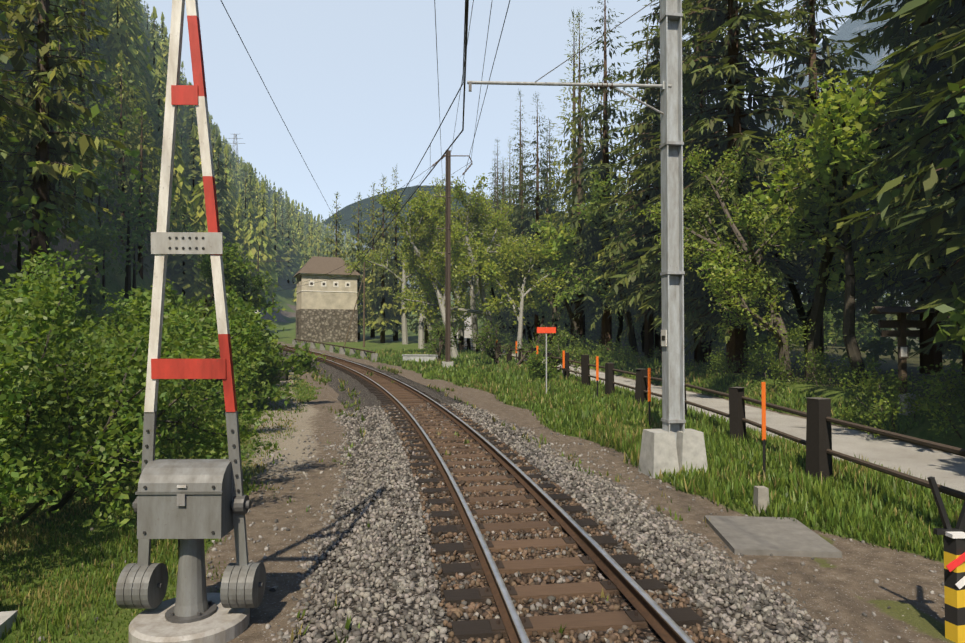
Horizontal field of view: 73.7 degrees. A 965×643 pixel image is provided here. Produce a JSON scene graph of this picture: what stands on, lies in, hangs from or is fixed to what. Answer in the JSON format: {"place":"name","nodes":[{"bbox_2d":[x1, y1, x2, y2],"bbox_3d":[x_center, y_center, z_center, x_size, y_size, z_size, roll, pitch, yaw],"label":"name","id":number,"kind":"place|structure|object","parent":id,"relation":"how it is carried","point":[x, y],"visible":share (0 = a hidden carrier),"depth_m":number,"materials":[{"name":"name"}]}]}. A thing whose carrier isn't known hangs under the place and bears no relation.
{"place":"outdoors","nodes":[
{"label":"outdoors","id":0,"kind":"place"},
{"bbox_2d":[0,2,964,642],"bbox_3d":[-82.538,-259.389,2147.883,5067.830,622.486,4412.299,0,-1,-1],"label":"ground","id":1,"kind":"structure","parent":0,"point":[900,588],"depth_m":9.63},
{"bbox_2d":[0,610,17,637],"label":"concrete block","id":2,"kind":"structure","parent":1,"relation":"on","point":[6,618],"depth_m":5.10,"materials":[{"name":"grey concrete"}]},
{"bbox_2d":[0,0,306,305],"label":"conifer trees","id":3,"kind":"object","parent":1,"relation":"on","point":[102,241],"visible":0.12,"depth_m":36.99,"materials":[{"name":"green plant"}]},
{"bbox_2d":[116,0,265,642],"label":"crossing barrier","id":4,"kind":"object","parent":1,"relation":"on","point":[190,505],"visible":1,"depth_m":5.05,"materials":[{"name":"metal"}]},
{"bbox_2d":[0,0,452,342],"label":"hillside conifer","id":5,"kind":"object","parent":1,"relation":"on","point":[130,25],"depth_m":70.79,"materials":[{"name":"green plant"}]},
{"bbox_2d":[228,134,244,163],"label":"power pylon","id":6,"kind":"object","parent":1,"relation":"on","point":[236,138],"visible":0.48,"depth_m":390.29,"materials":[{"name":"metal"}]},
{"bbox_2d":[255,250,291,312],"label":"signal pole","id":7,"kind":"object","parent":1,"relation":"on","point":[258,271],"visible":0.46,"depth_m":49.92,"materials":[{"name":"metal"}]},
{"bbox_2d":[273,351,298,380],"bbox_3d":[-10.017,2.141,31.417,2.176,1.507,0.655,0,-1,-15],"label":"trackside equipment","id":8,"kind":"object","parent":1,"relation":"on","point":[285,377],"visible":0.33,"depth_m":31.20,"materials":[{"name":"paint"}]},
{"bbox_2d":[293,256,360,342],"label":"transformer tower","id":9,"kind":"structure","parent":1,"relation":"on","point":[324,311],"depth_m":77.51,"materials":[{"name":"stone"}]},
{"bbox_2d":[292,339,377,361],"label":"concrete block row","id":10,"kind":"object","parent":1,"relation":"on","point":[363,354],"visible":0.85,"depth_m":56.25,"materials":[{"name":"grey concrete"}]},
{"bbox_2d":[344,262,368,346],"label":"wooden pole with stay","id":11,"kind":"object","parent":1,"relation":"on","point":[364,268],"visible":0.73,"depth_m":67.82,"materials":[{"name":"brown wood"}]},
{"bbox_2d":[402,354,437,361],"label":"concrete trough","id":12,"kind":"object","parent":1,"relation":"on","point":[424,357],"visible":0.5,"depth_m":45.69,"materials":[{"name":"grey concrete"}]},
{"bbox_2d":[432,150,471,367],"bbox_3d":[-1.883,-3.840,39.912,2.549,13.650,0.700,0,-1,-1],"label":"catenary mast","id":13,"kind":"object","parent":1,"relation":"on","point":[447,252],"visible":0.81,"depth_m":39.89,"materials":[{"name":"metal"}]},
{"bbox_2d":[221,0,509,294],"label":"overhead wires","id":14,"kind":"object","parent":13,"relation":"attached to","point":[466,32],"visible":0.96,"depth_m":15.95,"materials":[{"name":"grey metal"}]},
{"bbox_2d":[13,429,944,642],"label":"loose pebbles","id":15,"kind":"object","parent":1,"relation":"on","point":[274,588],"visible":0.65,"depth_m":8.54,"materials":[{"name":"stone"}]},
{"bbox_2d":[0,182,963,642],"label":"grass","id":16,"kind":"structure","parent":1,"relation":"on","point":[620,416],"depth_m":9.80,"materials":[{"name":"green plant"}]},
{"bbox_2d":[0,50,964,528],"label":"broadleaf","id":17,"kind":"object","parent":1,"relation":"on","point":[80,340],"depth_m":21.81,"materials":[{"name":"green plant"}]},
{"bbox_2d":[277,345,703,639],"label":"sleepers","id":18,"kind":"object","parent":1,"relation":"on","point":[599,621],"visible":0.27,"depth_m":6.53,"materials":[{"name":"brown wood"}]},
{"bbox_2d":[276,346,529,642],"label":"rail","id":19,"kind":"object","parent":18,"relation":"on","point":[514,627],"visible":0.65,"depth_m":6.36,"materials":[{"name":"metal"}]},
{"bbox_2d":[276,344,694,642],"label":"rail","id":20,"kind":"object","parent":18,"relation":"on","point":[658,619],"visible":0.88,"depth_m":6.28,"materials":[{"name":"metal"}]},
{"bbox_2d":[335,365,671,630],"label":"rail fasteners","id":21,"kind":"object","parent":18,"relation":"attached to","point":[497,624],"visible":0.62,"depth_m":6.53,"materials":[{"name":"brown metal"}]},
{"bbox_2d":[537,327,555,392],"bbox_3d":[2.349,1.507,23.637,0.700,2.620,0.062,0,-1,-1],"label":"trackside sign","id":22,"kind":"object","parent":1,"relation":"on","point":[546,330],"visible":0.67,"depth_m":23.63,"materials":[{"name":"metal"}]},
{"bbox_2d":[270,351,856,642],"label":"ballast gravel","id":23,"kind":"structure","parent":1,"relation":"on","point":[367,397],"depth_m":6.15,"materials":[{"name":"grey gravel"}]},
{"bbox_2d":[291,359,709,642],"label":"ballast weeds","id":24,"kind":"object","parent":23,"relation":"on","point":[342,384],"visible":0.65,"depth_m":14.30,"materials":[{"name":"green plant"}]},
{"bbox_2d":[563,351,564,375],"bbox_3d":[3.830,2.121,30.351,0.112,1.500,0.059,1,-2,-31],"label":"snow pole","id":25,"kind":"object","parent":1,"relation":"on","point":[563,361],"visible":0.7,"depth_m":30.35,"materials":[{"name":"paint"}]},
{"bbox_2d":[467,0,685,440],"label":"catenary mast","id":26,"kind":"object","parent":1,"relation":"on","point":[672,273],"visible":0.96,"depth_m":10.96,"materials":[{"name":"metal"}]},
{"bbox_2d":[596,356,598,396],"bbox_3d":[4.080,2.013,22.854,0.097,1.550,0.052,1,-2,-31],"label":"snow pole","id":27,"kind":"object","parent":1,"relation":"on","point":[597,368],"visible":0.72,"depth_m":22.85,"materials":[{"name":"paint"}]},
{"bbox_2d":[648,368,650,425],"bbox_3d":[4.218,1.937,16.256,0.084,1.520,0.045,1,-2,-31],"label":"snow pole","id":28,"kind":"object","parent":1,"relation":"on","point":[649,389],"visible":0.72,"depth_m":16.25,"materials":[{"name":"paint"}]},
{"bbox_2d":[638,429,707,477],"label":"mast foundation blocks","id":29,"kind":"structure","parent":1,"relation":"on","point":[661,449],"depth_m":10.70,"materials":[{"name":"concrete"}]},
{"bbox_2d":[441,331,964,500],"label":"wooden fence","id":30,"kind":"object","parent":1,"relation":"on","point":[817,443],"visible":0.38,"depth_m":10.42,"materials":[{"name":"brown wood"}]},
{"bbox_2d":[468,0,964,379],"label":"conifer belt","id":31,"kind":"object","parent":1,"relation":"on","point":[940,50],"depth_m":29.70,"materials":[{"name":"green plant"}]},
{"bbox_2d":[753,486,768,512],"bbox_3d":[3.720,2.391,8.586,0.160,0.360,0.160,0,-1,-1],"label":"concrete stub","id":32,"kind":"object","parent":1,"relation":"on","point":[761,496],"visible":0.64,"depth_m":8.52,"materials":[{"name":"grey concrete"}]},
{"bbox_2d":[761,382,765,483],"bbox_3d":[4.401,1.757,10.060,0.072,1.620,0.038,1,-2,-31],"label":"snow pole","id":33,"kind":"object","parent":32,"relation":"on","point":[763,392],"visible":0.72,"depth_m":10.06,"materials":[{"name":"paint"}]},
{"bbox_2d":[704,515,841,557],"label":"concrete slab","id":34,"kind":"structure","parent":1,"relation":"on","point":[766,536],"depth_m":7.28,"materials":[{"name":"grey concrete"}]},
{"bbox_2d":[868,306,935,415],"bbox_3d":[11.073,1.022,16.968,1.450,2.840,0.557,0,-1,-1],"label":"hiking signpost","id":35,"kind":"object","parent":1,"relation":"on","point":[901,323],"visible":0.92,"depth_m":16.93,"materials":[{"name":"brown wood"}]},
{"bbox_2d":[927,476,964,642],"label":"striped post","id":36,"kind":"object","parent":1,"relation":"on","point":[954,566],"visible":1,"depth_m":4.93,"materials":[{"name":"paint"}]},
{"bbox_2d":[140,0,861,221],"label":"sky","id":37,"kind":"structure","parent":0,"point":[353,84],"materials":[{"name":"blue"}]},
{"bbox_2d":[322,185,918,291],"bbox_3d":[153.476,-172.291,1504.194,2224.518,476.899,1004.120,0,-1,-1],"label":"mountain","id":38,"kind":"structure","parent":0,"point":[346,212],"depth_m":1635.18,"materials":[{"name":"green plant"}]},
{"bbox_2d":[630,0,958,212],"bbox_3d":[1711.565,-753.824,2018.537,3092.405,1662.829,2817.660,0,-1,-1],"label":"mountain","id":39,"kind":"structure","parent":0,"point":[846,30],"depth_m":2473.85,"materials":[{"name":"green plant"}]}
]}

